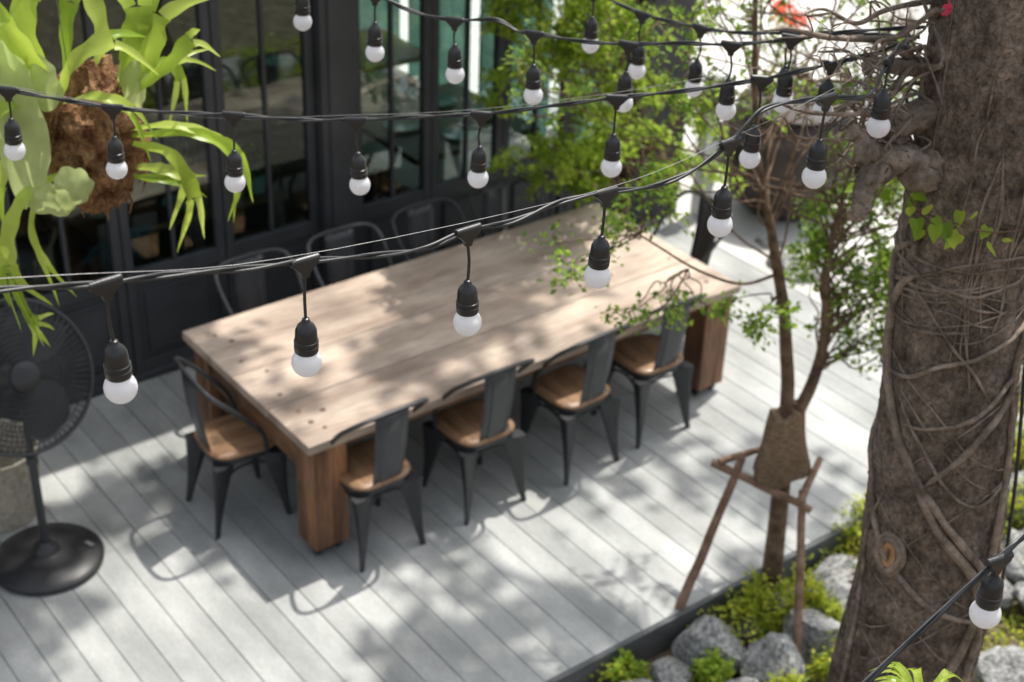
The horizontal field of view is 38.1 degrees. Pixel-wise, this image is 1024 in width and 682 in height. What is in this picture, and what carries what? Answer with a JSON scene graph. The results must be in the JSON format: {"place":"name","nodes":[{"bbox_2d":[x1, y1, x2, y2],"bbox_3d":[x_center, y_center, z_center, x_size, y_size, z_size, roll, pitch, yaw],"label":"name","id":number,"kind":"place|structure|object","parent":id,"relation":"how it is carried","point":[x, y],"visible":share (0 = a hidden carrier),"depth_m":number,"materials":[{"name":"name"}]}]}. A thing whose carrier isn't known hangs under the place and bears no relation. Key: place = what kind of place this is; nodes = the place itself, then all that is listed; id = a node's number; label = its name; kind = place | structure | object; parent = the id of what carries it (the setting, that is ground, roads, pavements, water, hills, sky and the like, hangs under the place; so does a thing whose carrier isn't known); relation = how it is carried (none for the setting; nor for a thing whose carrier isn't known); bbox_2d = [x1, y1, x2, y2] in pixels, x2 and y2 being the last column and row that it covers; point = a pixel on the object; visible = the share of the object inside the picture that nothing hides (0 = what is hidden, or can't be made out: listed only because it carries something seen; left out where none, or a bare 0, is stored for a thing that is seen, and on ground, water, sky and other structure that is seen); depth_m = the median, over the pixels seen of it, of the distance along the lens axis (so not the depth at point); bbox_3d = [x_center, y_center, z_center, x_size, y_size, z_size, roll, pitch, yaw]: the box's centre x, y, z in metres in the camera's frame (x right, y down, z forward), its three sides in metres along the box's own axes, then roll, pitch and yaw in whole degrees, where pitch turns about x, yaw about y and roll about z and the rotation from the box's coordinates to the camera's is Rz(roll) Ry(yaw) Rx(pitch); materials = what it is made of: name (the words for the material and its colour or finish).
{"place":"outdoors","nodes":[
{"label":"outdoors","id":0,"kind":"place"},
{"bbox_2d":[0,227,57,304],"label":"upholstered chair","id":1,"kind":"object","parent":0,"point":[49,240],"visible":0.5,"depth_m":8.92,"materials":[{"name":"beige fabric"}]},
{"bbox_2d":[0,0,252,355],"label":"staghorn fern","id":2,"kind":"object","parent":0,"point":[64,143],"visible":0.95,"depth_m":4.52,"materials":[{"name":"green plant"}]},
{"bbox_2d":[362,154,412,202],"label":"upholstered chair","id":3,"kind":"object","parent":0,"point":[379,186],"visible":0.25,"depth_m":10.16,"materials":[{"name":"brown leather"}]},
{"bbox_2d":[21,366,1023,681],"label":"ground","id":4,"kind":"structure","parent":0,"point":[985,642],"depth_m":7.76,"materials":[{"name":"soil"}]},
{"bbox_2d":[606,648,648,681],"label":"garden shrub","id":5,"kind":"object","parent":4,"relation":"on","point":[626,660],"visible":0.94,"depth_m":7.22,"materials":[{"name":"green plant"}]},
{"bbox_2d":[626,678,652,681],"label":"boulder","id":6,"kind":"object","parent":4,"relation":"on","point":[642,680],"visible":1,"depth_m":7.12,"materials":[{"name":"grey stone"}]},
{"bbox_2d":[649,657,692,681],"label":"boulder","id":7,"kind":"object","parent":4,"relation":"on","point":[669,669],"visible":0.98,"depth_m":7.20,"materials":[{"name":"grey stone"}]},
{"bbox_2d":[497,0,919,599],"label":"slender garden tree","id":8,"kind":"object","parent":4,"relation":"on","point":[781,460],"visible":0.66,"depth_m":6.70,"materials":[{"name":"green plant"}]},
{"bbox_2d":[671,615,745,675],"bbox_3d":[1.010,1.512,7.404,0.368,0.328,0.358,19,35,26],"label":"boulder","id":9,"kind":"object","parent":4,"relation":"on","point":[697,638],"visible":0.81,"depth_m":7.29,"materials":[{"name":"grey stone"}]},
{"bbox_2d":[687,645,736,681],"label":"garden shrub","id":10,"kind":"object","parent":4,"relation":"on","point":[713,671],"visible":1,"depth_m":7.17,"materials":[{"name":"green plant"}]},
{"bbox_2d":[725,677,759,681],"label":"boulder","id":11,"kind":"object","parent":4,"relation":"on","point":[745,679],"visible":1,"depth_m":7.13,"materials":[{"name":"grey stone"}]},
{"bbox_2d":[736,610,769,642],"bbox_3d":[1.246,1.487,7.648,0.183,0.151,0.145,-17,36,-29],"label":"boulder","id":12,"kind":"object","parent":4,"relation":"on","point":[743,631],"visible":0.52,"depth_m":7.61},
{"bbox_2d":[718,564,794,640],"bbox_3d":[1.333,1.364,7.610,0.427,0.360,0.409,-20,37,-32],"label":"garden shrub","id":13,"kind":"object","parent":4,"relation":"on","point":[756,604],"visible":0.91,"depth_m":7.58,"materials":[{"name":"green plant"}]},
{"bbox_2d":[755,237,784,249],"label":"boulder","id":14,"kind":"object","parent":4,"relation":"on","point":[762,242],"visible":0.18,"depth_m":11.13,"materials":[{"name":"grey stone"}]},
{"bbox_2d":[740,632,804,681],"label":"boulder","id":15,"kind":"object","parent":4,"relation":"on","point":[774,653],"visible":0.88,"depth_m":7.19,"materials":[{"name":"grey stone"}]},
{"bbox_2d":[767,593,787,619],"bbox_3d":[1.398,1.395,7.805,0.118,0.135,0.147,-11,34,-22],"label":"boulder","id":16,"kind":"object","parent":4,"relation":"on","point":[779,606],"visible":0.25,"depth_m":7.76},
{"bbox_2d":[766,669,810,681],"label":"garden shrub","id":17,"kind":"object","parent":4,"relation":"on","point":[791,678],"visible":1,"depth_m":7.05,"materials":[{"name":"green plant"}]},
{"bbox_2d":[766,248,823,284],"bbox_3d":[2.107,-0.516,10.860,0.434,0.347,0.472,-13,34,-24],"label":"boulder","id":18,"kind":"object","parent":4,"relation":"on","point":[787,260],"visible":0.16,"depth_m":10.71,"materials":[{"name":"grey stone"}]},
{"bbox_2d":[793,489,806,654],"bbox_3d":[1.412,1.255,7.303,0.050,0.938,0.536,1,31,-2],"label":"support pole","id":19,"kind":"object","parent":4,"relation":"on","point":[798,593],"visible":0.84,"depth_m":7.28,"materials":[{"name":"brown wood"}]},
{"bbox_2d":[710,459,812,512],"bbox_3d":[1.242,0.720,7.386,0.565,0.061,0.048,23,37,31],"label":"support crossbar","id":20,"kind":"object","parent":19,"relation":"attached to","point":[753,482],"visible":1,"depth_m":7.38,"materials":[{"name":"brown wood"}]},
{"bbox_2d":[717,446,759,464],"bbox_3d":[1.252,0.561,7.562,0.454,0.055,0.038,-11,34,-22],"label":"support crossbar","id":21,"kind":"object","parent":20,"relation":"attached to","point":[734,456],"visible":0.52,"depth_m":7.50,"materials":[{"name":"brown wood"}]},
{"bbox_2d":[795,457,822,505],"bbox_3d":[1.484,0.696,7.381,0.044,0.052,0.391,15,33,20],"label":"support crossbar","id":22,"kind":"object","parent":19,"relation":"attached to","point":[802,497],"visible":0.98,"depth_m":7.36,"materials":[{"name":"brown wood"}]},
{"bbox_2d":[774,553,829,627],"bbox_3d":[1.497,1.314,7.641,0.304,0.424,0.276,-20,37,-32],"label":"garden shrub","id":23,"kind":"object","parent":4,"relation":"on","point":[810,582],"visible":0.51,"depth_m":7.61,"materials":[{"name":"green plant"}]},
{"bbox_2d":[584,436,1023,681],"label":"ground cover","id":24,"kind":"object","parent":4,"relation":"on","point":[849,552],"visible":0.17,"depth_m":7.57,"materials":[{"name":"green plant"}]},
{"bbox_2d":[783,607,839,669],"bbox_3d":[1.524,1.487,7.516,0.294,0.278,0.281,-14,35,-25],"label":"boulder","id":25,"kind":"object","parent":4,"relation":"on","point":[817,626],"visible":0.61,"depth_m":7.41,"materials":[{"name":"grey stone"}]},
{"bbox_2d":[804,631,836,681],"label":"garden shrub","id":26,"kind":"object","parent":4,"relation":"on","point":[822,664],"visible":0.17,"depth_m":7.23,"materials":[{"name":"green plant"}]},
{"bbox_2d":[792,568,851,617],"bbox_3d":[1.678,1.340,7.798,0.405,0.283,0.366,-12,34,-22],"label":"boulder","id":27,"kind":"object","parent":4,"relation":"on","point":[839,587],"visible":0.32,"depth_m":7.70,"materials":[{"name":"grey stone"}]},
{"bbox_2d":[810,579,843,623],"bbox_3d":[1.629,1.390,7.603,0.185,0.342,0.210,-20,37,-32],"label":"garden shrub","id":28,"kind":"object","parent":4,"relation":"on","point":[834,611],"visible":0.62,"depth_m":7.55,"materials":[{"name":"green plant"}]},
{"bbox_2d":[818,554,857,583],"bbox_3d":[1.782,1.275,7.984,0.273,0.164,0.288,10,32,12],"label":"boulder","id":29,"kind":"object","parent":4,"relation":"on","point":[842,566],"visible":0.3,"depth_m":7.97,"materials":[{"name":"grey stone"}]},
{"bbox_2d":[832,489,866,555],"bbox_3d":[1.977,1.048,8.118,0.466,0.424,0.557,-20,37,-32],"label":"garden shrub","id":30,"kind":"object","parent":4,"relation":"on","point":[857,529],"visible":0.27,"depth_m":8.18,"materials":[{"name":"green plant"}]},
{"bbox_2d":[722,0,1023,681],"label":"fig tree","id":31,"kind":"object","parent":4,"relation":"on","point":[941,447],"visible":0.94,"depth_m":4.29,"materials":[{"name":"brown plant"}]},
{"bbox_2d":[0,37,909,403],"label":"string lights","id":32,"kind":"object","parent":31,"relation":"hanging from","point":[120,383],"visible":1,"depth_m":2.99,"materials":[{"name":"plastic"}]},
{"bbox_2d":[0,35,916,194],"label":"string lights","id":33,"kind":"object","parent":31,"relation":"hanging from","point":[359,183],"visible":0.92,"depth_m":4.04,"materials":[{"name":"plastic"}]},
{"bbox_2d":[293,0,924,119],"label":"string lights","id":34,"kind":"object","parent":31,"relation":"hanging from","point":[533,92],"visible":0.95,"depth_m":4.35,"materials":[{"name":"plastic"}]},
{"bbox_2d":[582,0,919,97],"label":"string lights","id":35,"kind":"object","parent":31,"relation":"hanging from","point":[636,69],"visible":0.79,"depth_m":4.75,"materials":[{"name":"plastic"}]},
{"bbox_2d":[870,662,962,681],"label":"mounted fern","id":36,"kind":"object","parent":31,"relation":"attached to","point":[900,670],"visible":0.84,"depth_m":3.43,"materials":[{"name":"green plant"}]},
{"bbox_2d":[845,176,1023,257],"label":"climbing vine","id":37,"kind":"object","parent":31,"relation":"attached to","point":[948,234],"visible":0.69,"depth_m":4.06,"materials":[{"name":"green plant"}]},
{"bbox_2d":[941,0,951,15],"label":"pink flower","id":38,"kind":"object","parent":31,"relation":"attached to","point":[947,8],"visible":1,"depth_m":3.73,"materials":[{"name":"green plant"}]},
{"bbox_2d":[1001,363,1023,582],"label":"power cable","id":39,"kind":"object","parent":31,"relation":"attached to","point":[1019,439],"visible":0.73,"depth_m":4.53,"materials":[{"name":"rubber"}]},
{"bbox_2d":[973,645,1023,681],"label":"boulder","id":40,"kind":"object","parent":4,"relation":"on","point":[1000,664],"visible":0.67,"depth_m":7.27,"materials":[{"name":"grey stone"}]},
{"bbox_2d":[1000,579,1013,609],"bbox_3d":[2.546,1.310,7.960,0.239,0.226,0.345,2,31,-1],"label":"boulder","id":41,"kind":"object","parent":4,"relation":"on","point":[1008,599],"visible":0.2,"depth_m":7.82,"materials":[{"name":"grey stone"}]},
{"bbox_2d":[1002,528,1023,581],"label":"boulder","id":42,"kind":"object","parent":4,"relation":"on","point":[1014,572],"visible":0.55,"depth_m":8.01,"materials":[{"name":"grey stone"}]},
{"bbox_2d":[1005,473,1023,529],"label":"garden shrub","id":43,"kind":"object","parent":4,"relation":"on","point":[1017,507],"visible":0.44,"depth_m":8.38,"materials":[{"name":"green plant"}]},
{"bbox_2d":[1007,471,1023,523],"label":"boulder","id":44,"kind":"object","parent":4,"relation":"on","point":[1018,501],"visible":0.21,"depth_m":8.45,"materials":[{"name":"grey stone"}]},
{"bbox_2d":[1012,581,1023,610],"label":"boulder","id":45,"kind":"object","parent":4,"relation":"on","point":[1018,591],"visible":0.98,"depth_m":7.79,"materials":[{"name":"grey stone"}]},
{"bbox_2d":[1012,388,1023,470],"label":"garden shrub","id":46,"kind":"object","parent":4,"relation":"on","point":[1022,454],"visible":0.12,"depth_m":8.82,"materials":[{"name":"green plant"}]},
{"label":"deck base","id":47,"kind":"structure","parent":4,"relation":"on","visible":0},
{"bbox_2d":[0,216,1023,681],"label":"deck","id":48,"kind":"structure","parent":47,"relation":"on","point":[552,578],"depth_m":7.93,"materials":[{"name":"paint"}]},
{"bbox_2d":[0,419,39,532],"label":"woven basket","id":49,"kind":"object","parent":48,"relation":"on","point":[17,507],"visible":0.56,"depth_m":7.83,"materials":[{"name":"wicker"}]},
{"bbox_2d":[0,297,104,595],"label":"pedestal fan","id":50,"kind":"object","parent":48,"relation":"on","point":[43,557],"visible":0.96,"depth_m":7.28,"materials":[{"name":"black plastic"}]},
{"bbox_2d":[173,356,291,539],"bbox_3d":[-1.488,0.509,7.893,0.458,0.941,0.529,-17,36,-29],"label":"metal chair","id":51,"kind":"object","parent":48,"relation":"on","point":[225,444],"visible":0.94,"depth_m":7.84,"materials":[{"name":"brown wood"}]},
{"bbox_2d":[214,248,302,316],"bbox_3d":[-1.430,-0.018,8.776,0.529,0.941,0.458,-21,38,-33],"label":"metal chair","id":52,"kind":"object","parent":48,"relation":"on","point":[251,290],"visible":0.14,"depth_m":8.76,"materials":[{"name":"black metal"}]},
{"bbox_2d":[306,222,392,287],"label":"metal chair","id":53,"kind":"object","parent":48,"relation":"on","point":[342,270],"visible":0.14,"depth_m":9.09,"materials":[{"name":"black metal"}]},
{"bbox_2d":[330,398,428,572],"bbox_3d":[-0.739,0.651,7.704,0.529,0.941,0.458,-21,38,-33],"label":"metal chair","id":54,"kind":"object","parent":48,"relation":"on","point":[378,466],"visible":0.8,"depth_m":7.57,"materials":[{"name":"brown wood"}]},
{"bbox_2d":[391,197,467,260],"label":"metal chair","id":55,"kind":"object","parent":48,"relation":"on","point":[420,215],"visible":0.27,"depth_m":9.42,"materials":[{"name":"black metal"}]},
{"bbox_2d":[182,203,740,554],"bbox_3d":[-0.239,0.132,8.769,3.005,0.771,1.363,-20,37,-32],"label":"long wooden table","id":56,"kind":"object","parent":48,"relation":"on","point":[390,338],"visible":0.78,"depth_m":8.33,"materials":[{"name":"brown wood"}]},
{"bbox_2d":[422,358,534,525],"bbox_3d":[-0.198,0.452,8.073,0.529,0.941,0.458,-19,37,-31],"label":"metal chair","id":57,"kind":"object","parent":48,"relation":"on","point":[470,430],"visible":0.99,"depth_m":7.99,"materials":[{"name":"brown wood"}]},
{"bbox_2d":[468,174,544,236],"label":"metal chair","id":58,"kind":"object","parent":48,"relation":"on","point":[494,197],"visible":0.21,"depth_m":9.76,"materials":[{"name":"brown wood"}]},
{"bbox_2d":[520,323,631,485],"bbox_3d":[0.344,0.269,8.414,0.529,0.941,0.458,-21,38,-34],"label":"metal chair","id":59,"kind":"object","parent":48,"relation":"on","point":[568,393],"visible":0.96,"depth_m":8.33,"materials":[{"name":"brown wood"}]},
{"bbox_2d":[468,0,748,217],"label":"lime leaved tree","id":60,"kind":"object","parent":48,"relation":"on","point":[563,53],"visible":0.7,"depth_m":9.31,"materials":[{"name":"green plant"}]},
{"bbox_2d":[591,294,705,448],"bbox_3d":[0.798,0.085,8.751,0.529,0.941,0.458,-19,37,-31],"label":"metal chair","id":61,"kind":"object","parent":48,"relation":"on","point":[642,360],"visible":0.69,"depth_m":8.67,"materials":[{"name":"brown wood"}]},
{"bbox_2d":[652,189,732,265],"bbox_3d":[1.094,-0.458,9.676,0.458,0.941,0.529,-19,37,-31],"label":"metal chair","id":62,"kind":"object","parent":48,"relation":"on","point":[704,244],"visible":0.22,"depth_m":9.67,"materials":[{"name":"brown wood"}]},
{"bbox_2d":[675,455,745,609],"bbox_3d":[1.004,0.973,7.487,0.053,0.751,0.457,27,39,35],"label":"support pole","id":63,"kind":"object","parent":48,"relation":"on","point":[692,577],"visible":1,"depth_m":7.47,"materials":[{"name":"brown wood"}]},
{"bbox_2d":[548,218,1023,681],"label":"deck edge","id":64,"kind":"object","parent":47,"relation":"on","point":[653,641],"visible":0.15,"depth_m":7.55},
{"bbox_2d":[510,114,576,158],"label":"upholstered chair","id":65,"kind":"object","parent":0,"point":[551,133],"visible":0.07,"depth_m":11.13,"materials":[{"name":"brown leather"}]},
{"bbox_2d":[397,0,1022,393],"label":"pavement","id":66,"kind":"structure","parent":0,"point":[749,227],"depth_m":14.26,"materials":[{"name":"concrete"}]},
{"bbox_2d":[0,0,695,422],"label":"restaurant building","id":67,"kind":"structure","parent":66,"relation":"on","point":[156,318],"depth_m":9.68,"materials":[{"name":"grey paint"}]},
{"bbox_2d":[0,219,24,417],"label":"glazed door","id":68,"kind":"structure","parent":67,"relation":"in","point":[1,295],"depth_m":8.44,"materials":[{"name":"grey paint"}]},
{"bbox_2d":[0,0,135,395],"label":"glazed door","id":69,"kind":"structure","parent":67,"relation":"in","point":[86,310],"depth_m":8.77,"materials":[{"name":"grey paint"}]},
{"bbox_2d":[57,224,152,282],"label":"upholstered chair","id":70,"kind":"object","parent":67,"relation":"on","point":[141,239],"visible":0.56,"depth_m":9.09,"materials":[{"name":"blue fabric"}]},
{"bbox_2d":[51,65,200,183],"bbox_3d":[-3.328,-1.534,11.351,1.800,0.745,0.800,-20,37,-32],"label":"dining table","id":71,"kind":"object","parent":67,"relation":"on","point":[167,84],"depth_m":11.33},
{"bbox_2d":[103,0,229,373],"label":"glazed door","id":72,"kind":"structure","parent":67,"relation":"in","point":[159,311],"depth_m":9.05,"materials":[{"name":"grey paint"}]},
{"bbox_2d":[63,161,284,256],"bbox_3d":[-2.273,-0.637,9.924,1.350,0.745,0.720,-20,37,-32],"label":"dining table","id":73,"kind":"object","parent":67,"relation":"on","point":[150,209],"visible":0.27,"depth_m":9.54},
{"bbox_2d":[84,211,104,218],"bbox_3d":[-2.598,-0.831,9.478,0.270,0.022,0.270,-20,37,-32],"label":"plate","id":74,"kind":"object","parent":73,"relation":"on","point":[99,216],"visible":0.15,"depth_m":9.41,"materials":[{"name":"teal ceramic"}]},
{"bbox_2d":[131,179,164,193],"bbox_3d":[-2.432,-1.020,9.805,0.270,0.022,0.270,-20,37,-32],"label":"plate","id":75,"kind":"object","parent":73,"relation":"on","point":[151,187],"visible":0.66,"depth_m":9.80,"materials":[{"name":"white ceramic"}]},
{"bbox_2d":[162,193,203,210],"bbox_3d":[-2.135,-0.896,9.616,0.270,0.022,0.270,-20,37,-32],"label":"plate","id":76,"kind":"object","parent":73,"relation":"on","point":[183,206],"visible":0.38,"depth_m":9.61,"materials":[{"name":"teal ceramic"}]},
{"bbox_2d":[235,132,290,194],"bbox_3d":[-1.696,-1.161,9.733,0.387,0.378,0.419,24,37,32],"label":"potted plant","id":77,"kind":"object","parent":73,"relation":"on","point":[258,177],"visible":0.66,"depth_m":9.70,"materials":[{"name":"green plant"}]},
{"bbox_2d":[148,116,206,239],"bbox_3d":[-2.294,-1.087,10.530,0.526,0.896,0.508,-13,34,-24],"label":"upholstered chair","id":78,"kind":"object","parent":67,"relation":"on","point":[172,143],"visible":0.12,"depth_m":10.55,"materials":[{"name":"blue fabric"}]},
{"bbox_2d":[207,0,320,314],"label":"glazed door","id":79,"kind":"structure","parent":67,"relation":"in","point":[281,282],"depth_m":9.23,"materials":[{"name":"grey paint"}]},
{"bbox_2d":[222,28,419,149],"bbox_3d":[-1.556,-1.982,12.216,1.600,0.745,0.800,-20,37,-32],"label":"dining table","id":80,"kind":"object","parent":67,"relation":"on","point":[243,70],"visible":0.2,"depth_m":11.88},
{"bbox_2d":[265,55,297,66],"bbox_3d":[-1.851,-2.232,11.865,0.270,0.022,0.270,-20,37,-32],"label":"plate","id":81,"kind":"object","parent":80,"relation":"on","point":[280,61],"visible":0.96,"depth_m":11.88,"materials":[{"name":"teal ceramic"}]},
{"bbox_2d":[357,0,431,274],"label":"glazed door","id":82,"kind":"structure","parent":67,"relation":"in","point":[379,212],"depth_m":9.77,"materials":[{"name":"grey paint"}]},
{"bbox_2d":[361,82,538,181],"bbox_3d":[-0.578,-1.335,11.200,1.100,0.745,1.100,-20,37,-32],"label":"dining table","id":83,"kind":"object","parent":67,"relation":"on","point":[406,145],"visible":0.3,"depth_m":10.90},
{"bbox_2d":[384,119,418,130],"bbox_3d":[-0.803,-1.578,10.843,0.270,0.022,0.270,-20,37,-32],"label":"plate","id":84,"kind":"object","parent":83,"relation":"on","point":[406,125],"visible":0.78,"depth_m":10.85,"materials":[{"name":"teal ceramic"}]},
{"bbox_2d":[439,93,456,106],"bbox_3d":[-0.551,-1.825,11.271,0.270,0.022,0.270,-20,37,-32],"label":"plate","id":85,"kind":"object","parent":83,"relation":"on","point":[446,99],"visible":0.51,"depth_m":11.29,"materials":[{"name":"teal ceramic"}]},
{"bbox_2d":[442,125,477,139],"bbox_3d":[-0.371,-1.502,10.745,0.270,0.022,0.270,-20,37,-32],"label":"plate","id":86,"kind":"object","parent":83,"relation":"on","point":[455,132],"visible":0.73,"depth_m":10.76,"materials":[{"name":"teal ceramic"}]},
{"bbox_2d":[469,105,491,118],"bbox_3d":[-0.196,-1.702,11.089,0.270,0.022,0.270,-20,37,-32],"label":"plate","id":87,"kind":"object","parent":83,"relation":"on","point":[479,108],"visible":0.16,"depth_m":11.15,"materials":[{"name":"teal ceramic"}]},
{"bbox_2d":[431,0,506,252],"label":"glazed door","id":88,"kind":"structure","parent":67,"relation":"in","point":[458,188],"depth_m":10.05,"materials":[{"name":"grey paint"}]},
{"bbox_2d":[408,0,564,124],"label":"side window frame","id":89,"kind":"structure","parent":67,"relation":"in","point":[481,2],"depth_m":12.80,"materials":[{"name":"grey paint"}]},
{"bbox_2d":[501,0,573,229],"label":"glazed door","id":90,"kind":"structure","parent":67,"relation":"in","point":[516,187],"depth_m":10.50,"materials":[{"name":"grey paint"}]},
{"bbox_2d":[564,0,640,211],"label":"glazed door","id":91,"kind":"structure","parent":67,"relation":"in","point":[569,206],"depth_m":10.79,"materials":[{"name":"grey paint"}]},
{"bbox_2d":[690,70,726,215],"bbox_3d":[1.488,-1.491,11.280,0.160,1.150,0.130,-20,37,-32],"label":"white post","id":92,"kind":"object","parent":66,"relation":"on","point":[694,206],"visible":0.33,"depth_m":11.28,"materials":[{"name":"paint"}]},
{"bbox_2d":[694,0,744,49],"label":"garden bush","id":93,"kind":"object","parent":66,"relation":"on","point":[727,3],"visible":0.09,"depth_m":13.77,"materials":[{"name":"green plant"}]},
{"bbox_2d":[732,0,818,86],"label":"garden bush","id":94,"kind":"object","parent":66,"relation":"on","point":[795,10],"visible":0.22,"depth_m":12.29,"materials":[{"name":"green plant"}]},
{"bbox_2d":[717,82,855,220],"bbox_3d":[2.139,-1.438,11.498,1.140,0.880,1.140,-20,37,-32],"label":"clay urn","id":95,"kind":"object","parent":66,"relation":"on","point":[780,163],"visible":0.19,"depth_m":11.09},
{"bbox_2d":[819,75,917,139],"bbox_3d":[2.773,-1.906,12.739,1.400,0.450,0.599,-10,33,-20],"label":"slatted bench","id":96,"kind":"object","parent":66,"relation":"on","point":[910,99],"depth_m":12.72,"materials":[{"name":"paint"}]},
{"bbox_2d":[847,0,929,39],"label":"garden bush","id":97,"kind":"object","parent":66,"relation":"on","point":[910,13],"visible":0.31,"depth_m":14.97,"materials":[{"name":"green plant"}]},
{"bbox_2d":[862,532,1023,681],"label":"string lights","id":98,"kind":"object","parent":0,"point":[985,612],"visible":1,"depth_m":2.72,"materials":[{"name":"plastic"}]}
]}

